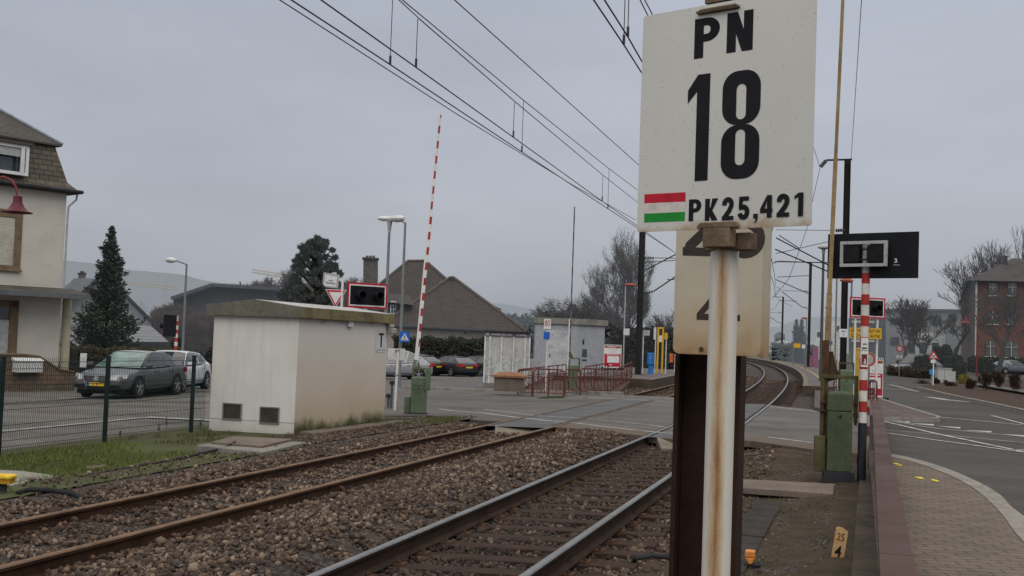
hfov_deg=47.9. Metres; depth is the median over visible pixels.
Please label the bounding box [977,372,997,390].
bare shrub
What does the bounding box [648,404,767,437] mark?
crossing panel
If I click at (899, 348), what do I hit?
no entry sign
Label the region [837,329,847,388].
platform sign
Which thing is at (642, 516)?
sleeper
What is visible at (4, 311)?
transom window
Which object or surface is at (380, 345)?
tee sign
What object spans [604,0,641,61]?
overhead wire
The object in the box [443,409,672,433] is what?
road marking
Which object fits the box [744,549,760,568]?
orange marker
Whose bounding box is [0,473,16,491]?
yellow box
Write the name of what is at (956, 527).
footpath
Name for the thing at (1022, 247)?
bare tree
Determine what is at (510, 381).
planter
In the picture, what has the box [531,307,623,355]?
bush row
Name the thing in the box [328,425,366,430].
concrete kerbstone
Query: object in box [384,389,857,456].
crossing road
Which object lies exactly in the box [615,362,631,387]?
railing
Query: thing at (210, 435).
weeds
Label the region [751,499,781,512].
duct cover
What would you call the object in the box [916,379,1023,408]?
planting bed
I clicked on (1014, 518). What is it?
kerb
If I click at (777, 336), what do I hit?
distant house
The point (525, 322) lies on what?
bush row
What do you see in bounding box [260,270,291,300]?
birch
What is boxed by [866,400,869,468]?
marker post
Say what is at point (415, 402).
crossing barrier
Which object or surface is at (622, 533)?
sleeper
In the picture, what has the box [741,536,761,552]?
duct cover
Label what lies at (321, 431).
concrete kerbstone
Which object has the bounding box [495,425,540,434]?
deflector ramp
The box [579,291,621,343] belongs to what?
bare tree
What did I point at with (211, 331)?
bare shrub
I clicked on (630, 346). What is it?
hedge
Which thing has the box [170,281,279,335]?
dark barn
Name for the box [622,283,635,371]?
platform lamp
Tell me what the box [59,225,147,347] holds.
fir tree
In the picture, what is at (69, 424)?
road marking
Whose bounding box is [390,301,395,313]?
window
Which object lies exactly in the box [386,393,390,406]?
stub post
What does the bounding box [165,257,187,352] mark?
street lamp
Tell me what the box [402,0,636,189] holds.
overhead wire
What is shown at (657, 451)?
sleeper
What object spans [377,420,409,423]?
concrete kerbstone
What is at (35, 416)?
street
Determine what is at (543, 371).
railing
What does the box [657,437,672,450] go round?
deflector ramp
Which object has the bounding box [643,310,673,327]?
bare tree
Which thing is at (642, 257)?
catenary mast
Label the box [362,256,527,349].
hipped house
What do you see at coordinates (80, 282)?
chimney house
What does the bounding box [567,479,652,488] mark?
sleeper
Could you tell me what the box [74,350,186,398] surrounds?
parked car
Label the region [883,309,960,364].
grey building
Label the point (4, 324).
door
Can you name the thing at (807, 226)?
overhead wire
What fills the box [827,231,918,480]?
crossing signal
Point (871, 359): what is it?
round sign
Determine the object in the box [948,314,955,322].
window
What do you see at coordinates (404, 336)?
crossing plate
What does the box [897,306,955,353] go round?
bare tree
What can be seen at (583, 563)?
sleeper
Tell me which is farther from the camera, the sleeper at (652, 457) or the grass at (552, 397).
the grass at (552, 397)
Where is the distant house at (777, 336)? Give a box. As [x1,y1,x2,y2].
[774,332,784,341]
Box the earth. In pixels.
[629,448,857,575]
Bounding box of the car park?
[58,357,529,398]
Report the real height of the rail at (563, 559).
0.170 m
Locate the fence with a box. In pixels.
[0,355,206,453]
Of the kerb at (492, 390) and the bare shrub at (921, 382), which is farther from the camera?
the bare shrub at (921, 382)
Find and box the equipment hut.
[206,299,396,433]
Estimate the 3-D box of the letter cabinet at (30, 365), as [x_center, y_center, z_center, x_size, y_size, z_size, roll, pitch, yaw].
[-16.182,2.576,38.535,0.340,0.485,0.986,0,-3,40]
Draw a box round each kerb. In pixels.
[163,389,210,392]
[406,386,622,394]
[869,451,1023,540]
[880,398,940,422]
[914,387,1023,413]
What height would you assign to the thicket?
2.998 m
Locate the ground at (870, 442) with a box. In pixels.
[58,331,887,487]
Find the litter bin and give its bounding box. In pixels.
[669,354,674,371]
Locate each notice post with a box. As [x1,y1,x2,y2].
[654,327,656,373]
[664,333,667,373]
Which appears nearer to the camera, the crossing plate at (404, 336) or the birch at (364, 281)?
the crossing plate at (404, 336)
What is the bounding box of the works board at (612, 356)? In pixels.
[601,344,623,369]
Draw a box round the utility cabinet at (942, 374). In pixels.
[935,368,955,381]
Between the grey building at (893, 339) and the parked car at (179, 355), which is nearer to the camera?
the parked car at (179, 355)
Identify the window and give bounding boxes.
[0,142,29,176]
[0,208,22,271]
[0,307,9,319]
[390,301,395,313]
[890,337,898,344]
[908,343,914,352]
[919,343,926,352]
[932,316,940,324]
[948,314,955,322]
[986,341,995,356]
[989,283,996,295]
[1004,342,1018,357]
[1007,283,1015,295]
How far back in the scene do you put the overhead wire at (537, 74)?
24.95 m
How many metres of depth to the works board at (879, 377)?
42.47 m
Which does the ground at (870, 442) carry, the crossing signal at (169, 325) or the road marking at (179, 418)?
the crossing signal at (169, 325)
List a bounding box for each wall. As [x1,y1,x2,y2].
[0,353,74,391]
[482,330,530,387]
[851,401,916,575]
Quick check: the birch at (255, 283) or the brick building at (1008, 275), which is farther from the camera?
the brick building at (1008, 275)
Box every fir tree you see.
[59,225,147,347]
[786,319,806,363]
[789,319,811,364]
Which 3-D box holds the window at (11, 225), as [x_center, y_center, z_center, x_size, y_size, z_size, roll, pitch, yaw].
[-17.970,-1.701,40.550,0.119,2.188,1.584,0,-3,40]
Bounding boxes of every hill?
[62,260,248,317]
[491,303,648,327]
[769,317,848,353]
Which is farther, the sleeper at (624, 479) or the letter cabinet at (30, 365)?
the letter cabinet at (30, 365)
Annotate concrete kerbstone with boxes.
[300,428,341,434]
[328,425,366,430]
[352,423,387,426]
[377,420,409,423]
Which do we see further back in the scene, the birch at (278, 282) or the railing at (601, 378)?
the birch at (278, 282)
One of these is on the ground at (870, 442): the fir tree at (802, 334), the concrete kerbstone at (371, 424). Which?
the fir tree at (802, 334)
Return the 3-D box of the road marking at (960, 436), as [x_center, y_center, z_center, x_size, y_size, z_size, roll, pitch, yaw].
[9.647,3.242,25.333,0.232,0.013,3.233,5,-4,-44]
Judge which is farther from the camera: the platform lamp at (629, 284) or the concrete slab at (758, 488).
the platform lamp at (629, 284)
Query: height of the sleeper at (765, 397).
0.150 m
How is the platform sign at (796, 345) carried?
on the platform at (810, 382)
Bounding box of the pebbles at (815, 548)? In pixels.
[742,453,835,575]
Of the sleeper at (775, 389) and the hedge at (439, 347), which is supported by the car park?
the hedge at (439, 347)
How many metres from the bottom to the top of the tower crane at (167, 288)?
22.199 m
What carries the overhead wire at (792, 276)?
attached to the catenary mast at (809, 317)
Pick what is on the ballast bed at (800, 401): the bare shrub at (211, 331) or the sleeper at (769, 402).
the sleeper at (769, 402)
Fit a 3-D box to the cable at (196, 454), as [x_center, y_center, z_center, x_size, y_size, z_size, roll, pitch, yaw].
[-5.375,2.487,16.368,0.099,0.200,5.789,1,-3,15]
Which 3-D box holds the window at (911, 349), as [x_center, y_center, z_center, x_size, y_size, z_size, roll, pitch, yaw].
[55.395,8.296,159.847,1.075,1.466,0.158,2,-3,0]
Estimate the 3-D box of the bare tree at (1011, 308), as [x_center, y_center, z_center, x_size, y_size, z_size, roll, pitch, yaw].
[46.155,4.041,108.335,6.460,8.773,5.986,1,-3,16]
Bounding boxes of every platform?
[554,367,674,388]
[747,357,835,395]
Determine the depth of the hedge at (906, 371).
87.18 m
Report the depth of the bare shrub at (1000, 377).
58.01 m
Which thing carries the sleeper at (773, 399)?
on the ballast bed at (800, 401)
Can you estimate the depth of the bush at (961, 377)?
67.89 m
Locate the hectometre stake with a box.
[831,527,847,557]
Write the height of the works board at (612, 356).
1.202 m
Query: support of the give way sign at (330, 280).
on the ground at (870, 442)
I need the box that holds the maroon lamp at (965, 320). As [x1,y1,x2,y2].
[961,313,977,376]
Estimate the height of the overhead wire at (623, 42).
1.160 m
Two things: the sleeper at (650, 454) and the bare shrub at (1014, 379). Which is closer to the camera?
the sleeper at (650, 454)
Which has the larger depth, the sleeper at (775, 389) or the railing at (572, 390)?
the sleeper at (775, 389)
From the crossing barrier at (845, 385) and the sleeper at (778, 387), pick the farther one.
the sleeper at (778, 387)
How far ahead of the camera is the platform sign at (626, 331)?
61.07 m
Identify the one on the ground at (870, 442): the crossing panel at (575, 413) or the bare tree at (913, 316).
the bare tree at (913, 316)
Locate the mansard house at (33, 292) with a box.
[0,108,90,369]
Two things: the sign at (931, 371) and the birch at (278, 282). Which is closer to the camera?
the sign at (931, 371)
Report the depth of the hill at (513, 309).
1353.69 m
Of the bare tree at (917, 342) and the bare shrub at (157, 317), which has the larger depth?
the bare tree at (917, 342)
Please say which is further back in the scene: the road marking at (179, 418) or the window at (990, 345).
the window at (990, 345)
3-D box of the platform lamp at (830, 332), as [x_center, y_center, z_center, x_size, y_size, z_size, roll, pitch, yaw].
[17.011,2.931,62.086,0.372,3.883,0.200,2,-3,0]
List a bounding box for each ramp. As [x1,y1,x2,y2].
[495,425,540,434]
[525,373,630,391]
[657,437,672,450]
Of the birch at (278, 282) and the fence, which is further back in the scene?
the birch at (278, 282)
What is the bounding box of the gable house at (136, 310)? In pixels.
[71,280,153,345]
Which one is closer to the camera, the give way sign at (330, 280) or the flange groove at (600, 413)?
the flange groove at (600, 413)
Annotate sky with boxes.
[0,0,1023,326]
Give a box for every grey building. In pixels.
[849,318,885,363]
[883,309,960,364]
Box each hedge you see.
[69,344,186,372]
[391,334,532,358]
[609,324,674,368]
[884,365,940,378]
[965,355,1023,374]
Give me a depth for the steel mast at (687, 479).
4.14 m
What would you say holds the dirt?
on the verge
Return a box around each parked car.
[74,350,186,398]
[156,350,211,392]
[386,350,432,378]
[414,353,443,375]
[438,356,478,376]
[468,356,483,376]
[889,354,943,367]
[992,360,1023,373]
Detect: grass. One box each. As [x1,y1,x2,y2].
[359,415,466,424]
[537,395,567,398]
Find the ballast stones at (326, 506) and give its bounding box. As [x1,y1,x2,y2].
[0,419,780,575]
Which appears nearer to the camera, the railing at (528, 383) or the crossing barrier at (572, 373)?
the railing at (528, 383)
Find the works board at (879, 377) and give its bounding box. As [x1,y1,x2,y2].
[858,358,888,399]
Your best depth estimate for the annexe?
59.13 m
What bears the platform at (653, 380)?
on the ballast bed at (800, 401)
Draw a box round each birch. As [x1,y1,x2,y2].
[245,279,260,285]
[254,275,280,300]
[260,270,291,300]
[278,268,313,301]
[313,284,346,306]
[339,275,373,310]
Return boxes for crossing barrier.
[404,114,441,413]
[566,207,579,388]
[813,0,858,482]
[834,279,853,393]
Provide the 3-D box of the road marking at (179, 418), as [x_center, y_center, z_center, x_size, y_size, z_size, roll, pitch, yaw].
[-7.251,3.016,26.475,2.928,0.062,0.300,1,-3,24]
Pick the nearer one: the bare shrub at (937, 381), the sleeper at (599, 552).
the sleeper at (599, 552)
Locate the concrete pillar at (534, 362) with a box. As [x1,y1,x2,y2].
[529,359,539,383]
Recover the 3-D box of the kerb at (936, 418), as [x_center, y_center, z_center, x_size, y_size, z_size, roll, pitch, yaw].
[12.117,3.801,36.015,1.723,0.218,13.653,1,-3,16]
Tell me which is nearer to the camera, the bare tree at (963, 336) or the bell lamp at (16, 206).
the bell lamp at (16, 206)
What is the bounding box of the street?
[1,388,210,449]
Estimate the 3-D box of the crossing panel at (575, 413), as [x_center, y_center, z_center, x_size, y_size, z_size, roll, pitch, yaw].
[2.032,3.286,30.943,1.400,0.058,14.400,1,-3,16]
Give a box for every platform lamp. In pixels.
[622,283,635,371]
[802,317,806,369]
[817,245,827,380]
[825,307,831,350]
[840,279,853,369]
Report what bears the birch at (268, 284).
on the car park
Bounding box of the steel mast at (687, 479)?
[669,352,746,575]
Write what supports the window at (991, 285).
in the brick building at (1008, 275)
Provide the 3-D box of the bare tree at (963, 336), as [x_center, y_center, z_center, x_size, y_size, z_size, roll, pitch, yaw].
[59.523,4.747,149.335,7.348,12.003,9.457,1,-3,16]
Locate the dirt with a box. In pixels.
[270,417,473,444]
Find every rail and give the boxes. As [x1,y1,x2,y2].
[0,384,673,536]
[0,394,673,575]
[307,362,764,575]
[519,360,788,575]
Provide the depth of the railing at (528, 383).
42.47 m
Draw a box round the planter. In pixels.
[492,372,526,391]
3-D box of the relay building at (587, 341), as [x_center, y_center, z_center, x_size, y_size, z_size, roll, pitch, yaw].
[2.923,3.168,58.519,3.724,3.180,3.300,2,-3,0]
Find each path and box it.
[387,417,471,423]
[976,383,1023,391]
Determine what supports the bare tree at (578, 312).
on the car park
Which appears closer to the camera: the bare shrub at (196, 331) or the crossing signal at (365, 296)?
the crossing signal at (365, 296)
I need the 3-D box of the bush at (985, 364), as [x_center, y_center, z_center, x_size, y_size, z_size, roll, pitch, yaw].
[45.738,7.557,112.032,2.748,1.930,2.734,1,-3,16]
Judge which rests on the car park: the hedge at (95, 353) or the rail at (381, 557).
the hedge at (95, 353)
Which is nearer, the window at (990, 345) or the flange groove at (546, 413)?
the flange groove at (546, 413)
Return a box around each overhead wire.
[279,0,634,219]
[291,0,674,252]
[320,0,673,251]
[399,0,637,202]
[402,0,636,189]
[454,0,638,164]
[593,0,641,73]
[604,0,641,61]
[773,261,810,293]
[775,149,819,295]
[851,0,861,155]
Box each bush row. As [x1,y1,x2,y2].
[506,312,539,357]
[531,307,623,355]
[768,340,819,362]
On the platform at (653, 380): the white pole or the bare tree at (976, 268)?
the white pole
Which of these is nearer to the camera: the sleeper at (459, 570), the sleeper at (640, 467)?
the sleeper at (459, 570)
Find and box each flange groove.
[491,400,607,424]
[552,400,650,425]
[745,404,766,420]
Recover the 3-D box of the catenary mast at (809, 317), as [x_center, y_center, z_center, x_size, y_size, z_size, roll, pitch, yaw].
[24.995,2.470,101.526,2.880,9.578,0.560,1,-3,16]
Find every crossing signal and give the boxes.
[160,315,178,349]
[346,282,387,309]
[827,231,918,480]
[850,297,885,400]
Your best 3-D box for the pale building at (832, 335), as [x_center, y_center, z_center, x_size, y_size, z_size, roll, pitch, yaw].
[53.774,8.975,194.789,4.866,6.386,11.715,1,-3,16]
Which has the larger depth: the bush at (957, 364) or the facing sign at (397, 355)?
the bush at (957, 364)
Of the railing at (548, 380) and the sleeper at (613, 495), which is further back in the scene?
the railing at (548, 380)
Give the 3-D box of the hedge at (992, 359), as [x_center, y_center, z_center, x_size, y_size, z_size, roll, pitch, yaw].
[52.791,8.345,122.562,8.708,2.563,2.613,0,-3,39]
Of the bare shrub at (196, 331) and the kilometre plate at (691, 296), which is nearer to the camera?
the kilometre plate at (691, 296)
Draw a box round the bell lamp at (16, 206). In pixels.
[0,176,32,213]
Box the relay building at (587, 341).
[533,317,607,378]
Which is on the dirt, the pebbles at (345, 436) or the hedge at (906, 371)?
the pebbles at (345, 436)
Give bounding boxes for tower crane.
[123,279,179,305]
[252,269,286,276]
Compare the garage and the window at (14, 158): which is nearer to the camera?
the window at (14, 158)
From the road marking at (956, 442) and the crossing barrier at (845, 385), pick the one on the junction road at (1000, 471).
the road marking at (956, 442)
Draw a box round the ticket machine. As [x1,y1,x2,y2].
[647,353,653,373]
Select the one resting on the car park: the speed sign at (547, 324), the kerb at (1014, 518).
the speed sign at (547, 324)
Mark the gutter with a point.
(72, 401)
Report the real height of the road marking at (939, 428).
0.012 m
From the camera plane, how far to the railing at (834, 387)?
40.98 m
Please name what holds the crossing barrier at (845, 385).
on the ground at (870, 442)
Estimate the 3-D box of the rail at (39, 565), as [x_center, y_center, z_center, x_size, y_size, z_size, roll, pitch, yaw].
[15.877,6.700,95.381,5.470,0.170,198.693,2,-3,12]
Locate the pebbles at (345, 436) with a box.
[276,415,477,443]
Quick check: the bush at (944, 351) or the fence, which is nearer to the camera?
the fence
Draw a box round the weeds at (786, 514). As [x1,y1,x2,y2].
[743,454,833,575]
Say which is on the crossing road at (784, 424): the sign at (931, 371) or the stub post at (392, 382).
the stub post at (392, 382)
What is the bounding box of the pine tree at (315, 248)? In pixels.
[276,234,345,306]
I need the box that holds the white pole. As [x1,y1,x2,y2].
[567,319,569,368]
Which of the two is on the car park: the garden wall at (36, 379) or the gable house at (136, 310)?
the gable house at (136, 310)
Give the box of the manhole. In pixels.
[196,436,306,454]
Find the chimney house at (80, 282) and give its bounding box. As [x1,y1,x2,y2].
[60,271,94,343]
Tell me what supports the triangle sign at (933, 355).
on the planting bed at (1013, 398)
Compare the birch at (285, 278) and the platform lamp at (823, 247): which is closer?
the platform lamp at (823, 247)
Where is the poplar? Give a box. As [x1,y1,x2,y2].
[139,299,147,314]
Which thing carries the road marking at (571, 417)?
on the crossing road at (784, 424)
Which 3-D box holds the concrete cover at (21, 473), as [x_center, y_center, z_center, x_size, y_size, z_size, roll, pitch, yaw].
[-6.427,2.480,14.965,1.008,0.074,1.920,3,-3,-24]
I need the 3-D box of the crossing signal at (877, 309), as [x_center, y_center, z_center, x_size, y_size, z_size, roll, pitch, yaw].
[11.858,2.153,38.400,1.360,3.676,0.338,3,-3,-17]
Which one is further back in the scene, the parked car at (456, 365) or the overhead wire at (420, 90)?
the parked car at (456, 365)
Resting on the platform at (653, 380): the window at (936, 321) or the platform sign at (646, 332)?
the platform sign at (646, 332)
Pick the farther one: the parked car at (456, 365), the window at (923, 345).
the window at (923, 345)
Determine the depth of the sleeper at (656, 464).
18.98 m
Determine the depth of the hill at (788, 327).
1191.84 m
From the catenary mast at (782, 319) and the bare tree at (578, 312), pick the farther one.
the catenary mast at (782, 319)
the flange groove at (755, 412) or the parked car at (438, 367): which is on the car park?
the parked car at (438, 367)
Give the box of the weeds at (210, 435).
[110,419,383,444]
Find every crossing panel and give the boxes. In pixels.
[487,399,647,427]
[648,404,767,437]
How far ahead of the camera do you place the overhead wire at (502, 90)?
19.78 m
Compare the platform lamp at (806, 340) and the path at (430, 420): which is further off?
the platform lamp at (806, 340)
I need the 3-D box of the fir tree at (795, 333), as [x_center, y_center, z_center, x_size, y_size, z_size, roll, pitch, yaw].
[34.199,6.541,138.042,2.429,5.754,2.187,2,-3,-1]
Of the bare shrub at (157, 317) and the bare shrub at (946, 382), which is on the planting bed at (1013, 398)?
the bare shrub at (946, 382)
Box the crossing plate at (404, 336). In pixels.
[399,331,409,341]
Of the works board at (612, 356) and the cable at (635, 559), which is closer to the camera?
the cable at (635, 559)
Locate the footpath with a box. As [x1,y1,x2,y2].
[869,452,1023,575]
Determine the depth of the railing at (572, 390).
43.70 m
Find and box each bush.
[69,349,78,377]
[911,354,936,374]
[929,344,954,364]
[943,354,969,379]
[957,373,972,383]
[968,356,996,374]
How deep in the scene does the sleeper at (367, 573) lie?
9.40 m
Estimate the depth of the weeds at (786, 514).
13.85 m
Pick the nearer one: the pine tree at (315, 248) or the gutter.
the gutter
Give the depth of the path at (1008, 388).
57.43 m
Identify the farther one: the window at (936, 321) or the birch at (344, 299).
the window at (936, 321)
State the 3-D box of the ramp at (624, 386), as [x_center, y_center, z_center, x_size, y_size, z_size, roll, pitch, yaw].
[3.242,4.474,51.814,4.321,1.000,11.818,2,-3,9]
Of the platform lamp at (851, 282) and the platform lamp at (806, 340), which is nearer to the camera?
the platform lamp at (851, 282)
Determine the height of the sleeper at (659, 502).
0.195 m
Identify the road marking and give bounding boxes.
[2,417,142,430]
[150,417,209,419]
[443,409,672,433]
[484,409,668,427]
[884,421,1023,451]
[889,433,1019,451]
[893,421,1011,435]
[893,430,1023,442]
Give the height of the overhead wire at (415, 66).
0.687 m
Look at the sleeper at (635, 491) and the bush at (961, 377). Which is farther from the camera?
the bush at (961, 377)
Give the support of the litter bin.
on the platform at (653, 380)
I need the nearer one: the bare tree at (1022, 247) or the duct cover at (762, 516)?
the duct cover at (762, 516)
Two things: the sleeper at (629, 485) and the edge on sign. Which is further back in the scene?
the edge on sign
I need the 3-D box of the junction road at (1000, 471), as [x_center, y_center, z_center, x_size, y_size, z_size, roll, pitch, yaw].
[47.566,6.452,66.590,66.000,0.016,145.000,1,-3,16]
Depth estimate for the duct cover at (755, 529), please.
12.44 m
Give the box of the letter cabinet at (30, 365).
[11,357,43,372]
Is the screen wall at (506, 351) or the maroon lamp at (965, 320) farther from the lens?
the maroon lamp at (965, 320)
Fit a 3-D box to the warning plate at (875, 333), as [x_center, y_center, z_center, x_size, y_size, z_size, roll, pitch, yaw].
[11.800,1.511,38.485,1.050,0.360,0.013,2,-3,6]
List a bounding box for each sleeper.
[366,572,379,575]
[385,560,610,575]
[408,549,638,572]
[435,538,649,560]
[453,530,658,550]
[476,521,666,538]
[490,513,669,530]
[507,506,669,521]
[519,500,670,513]
[536,494,670,506]
[545,489,670,499]
[555,484,670,493]
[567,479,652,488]
[577,475,658,482]
[587,471,665,478]
[593,467,670,474]
[603,463,671,470]
[609,460,671,466]
[618,457,671,462]
[623,454,671,459]
[632,451,671,456]
[635,448,745,453]
[745,401,791,402]
[745,402,791,403]
[746,397,786,397]
[754,399,793,399]
[755,389,793,389]
[756,396,794,396]
[761,387,796,387]
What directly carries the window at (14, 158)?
in the mansard house at (33, 292)
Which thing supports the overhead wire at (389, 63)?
hanging from the overhead wire at (504, 84)
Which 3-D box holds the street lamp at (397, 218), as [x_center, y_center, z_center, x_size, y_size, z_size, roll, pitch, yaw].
[-3.943,0.745,37.928,0.802,6.296,0.320,0,-3,42]
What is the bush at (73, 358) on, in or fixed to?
on the car park
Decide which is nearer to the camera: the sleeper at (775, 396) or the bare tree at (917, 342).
the sleeper at (775, 396)
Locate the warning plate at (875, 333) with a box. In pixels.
[849,327,881,338]
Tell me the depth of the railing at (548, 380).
41.47 m
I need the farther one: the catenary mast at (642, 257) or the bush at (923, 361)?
the bush at (923, 361)
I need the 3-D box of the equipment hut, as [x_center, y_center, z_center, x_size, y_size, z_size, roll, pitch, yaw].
[-4.550,1.754,25.634,2.240,2.805,4.910,1,-3,16]
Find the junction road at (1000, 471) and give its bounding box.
[811,365,1023,541]
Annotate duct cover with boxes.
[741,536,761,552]
[741,553,747,573]
[742,510,776,522]
[742,521,770,537]
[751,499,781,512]
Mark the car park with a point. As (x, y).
(456, 381)
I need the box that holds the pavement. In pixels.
[814,390,934,419]
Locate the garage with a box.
[115,326,169,348]
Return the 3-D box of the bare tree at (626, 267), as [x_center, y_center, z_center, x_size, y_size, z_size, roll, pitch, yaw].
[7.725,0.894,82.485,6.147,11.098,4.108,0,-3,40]
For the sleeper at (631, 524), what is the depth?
12.55 m
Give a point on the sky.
(218, 138)
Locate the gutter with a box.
[16,401,207,403]
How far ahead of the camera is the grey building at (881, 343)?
150.00 m
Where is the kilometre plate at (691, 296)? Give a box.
[673,227,771,357]
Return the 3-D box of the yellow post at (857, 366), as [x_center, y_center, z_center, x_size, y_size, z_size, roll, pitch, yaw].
[13.203,3.213,44.041,0.260,1.843,0.240,2,-3,0]
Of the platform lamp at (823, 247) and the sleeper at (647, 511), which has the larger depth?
the platform lamp at (823, 247)
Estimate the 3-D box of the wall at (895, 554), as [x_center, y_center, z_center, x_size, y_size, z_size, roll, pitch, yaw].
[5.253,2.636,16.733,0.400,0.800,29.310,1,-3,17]
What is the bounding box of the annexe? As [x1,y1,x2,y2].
[70,323,86,344]
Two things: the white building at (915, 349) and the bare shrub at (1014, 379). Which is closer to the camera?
the bare shrub at (1014, 379)
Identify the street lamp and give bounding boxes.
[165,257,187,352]
[378,216,405,387]
[384,215,404,312]
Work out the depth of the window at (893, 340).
174.78 m
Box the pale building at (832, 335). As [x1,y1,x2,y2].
[816,321,840,359]
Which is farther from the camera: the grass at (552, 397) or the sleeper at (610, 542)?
the grass at (552, 397)
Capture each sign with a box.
[323,272,345,306]
[375,331,386,351]
[388,348,404,409]
[529,333,532,358]
[544,319,550,389]
[623,328,629,334]
[637,0,816,575]
[642,330,649,373]
[792,343,799,364]
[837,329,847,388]
[868,352,874,380]
[896,345,902,375]
[928,351,938,384]
[929,369,934,381]
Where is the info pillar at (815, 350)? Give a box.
[812,347,818,367]
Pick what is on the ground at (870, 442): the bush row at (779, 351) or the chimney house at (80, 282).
the bush row at (779, 351)
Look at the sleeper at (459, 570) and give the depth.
9.75 m
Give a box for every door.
[0,320,8,352]
[547,330,569,372]
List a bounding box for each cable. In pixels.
[14,487,85,499]
[48,441,235,481]
[630,553,668,562]
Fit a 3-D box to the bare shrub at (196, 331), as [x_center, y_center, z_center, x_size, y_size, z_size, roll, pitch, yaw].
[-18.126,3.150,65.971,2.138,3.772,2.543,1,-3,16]
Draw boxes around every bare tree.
[530,294,591,318]
[579,224,655,327]
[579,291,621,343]
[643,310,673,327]
[885,295,939,358]
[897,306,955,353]
[934,250,1003,304]
[944,282,971,354]
[966,284,1023,372]
[968,239,1015,274]
[1002,226,1023,258]
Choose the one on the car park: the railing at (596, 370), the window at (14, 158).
the railing at (596, 370)
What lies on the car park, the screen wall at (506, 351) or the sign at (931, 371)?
the screen wall at (506, 351)
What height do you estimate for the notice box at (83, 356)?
0.509 m
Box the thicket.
[166,337,212,372]
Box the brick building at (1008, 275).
[958,256,1023,361]
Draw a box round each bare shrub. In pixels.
[147,302,196,341]
[150,308,181,345]
[178,312,213,353]
[195,309,213,357]
[913,379,929,383]
[931,377,940,383]
[943,379,956,385]
[965,378,977,388]
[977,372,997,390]
[993,370,1006,389]
[1008,372,1022,392]
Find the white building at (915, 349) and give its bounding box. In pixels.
[902,333,944,359]
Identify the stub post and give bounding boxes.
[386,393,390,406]
[389,380,394,407]
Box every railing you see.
[517,369,532,396]
[518,364,566,385]
[532,368,564,396]
[564,369,579,395]
[580,368,614,394]
[583,363,608,382]
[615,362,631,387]
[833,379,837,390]
[868,381,877,401]
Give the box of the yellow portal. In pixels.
[656,327,663,373]
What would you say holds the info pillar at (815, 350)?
on the platform at (810, 382)
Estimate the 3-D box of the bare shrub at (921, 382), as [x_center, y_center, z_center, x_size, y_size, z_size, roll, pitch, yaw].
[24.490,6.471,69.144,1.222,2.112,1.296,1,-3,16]
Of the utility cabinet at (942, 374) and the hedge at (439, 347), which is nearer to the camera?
the utility cabinet at (942, 374)
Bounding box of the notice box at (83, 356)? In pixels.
[80,353,86,366]
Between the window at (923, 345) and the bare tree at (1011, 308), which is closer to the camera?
the bare tree at (1011, 308)
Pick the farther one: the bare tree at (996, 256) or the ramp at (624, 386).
the bare tree at (996, 256)
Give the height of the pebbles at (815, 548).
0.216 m
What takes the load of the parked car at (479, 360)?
on the car park
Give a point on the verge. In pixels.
(167, 436)
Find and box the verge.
[0,416,404,498]
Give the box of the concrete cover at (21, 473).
[0,470,55,485]
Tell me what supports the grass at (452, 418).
on the verge
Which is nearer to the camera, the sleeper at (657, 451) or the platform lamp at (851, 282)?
the sleeper at (657, 451)
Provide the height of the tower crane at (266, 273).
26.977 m
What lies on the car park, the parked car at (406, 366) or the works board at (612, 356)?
the parked car at (406, 366)
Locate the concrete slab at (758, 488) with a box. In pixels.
[743,479,833,497]
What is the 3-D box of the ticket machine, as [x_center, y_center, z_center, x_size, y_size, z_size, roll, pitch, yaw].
[7.191,3.923,59.898,0.331,1.101,0.253,2,-3,0]
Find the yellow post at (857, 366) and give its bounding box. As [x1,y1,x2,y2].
[855,348,859,394]
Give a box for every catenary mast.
[633,232,675,374]
[770,296,783,342]
[775,158,851,369]
[780,263,811,366]
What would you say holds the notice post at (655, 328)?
on the platform at (653, 380)
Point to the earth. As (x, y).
(843, 507)

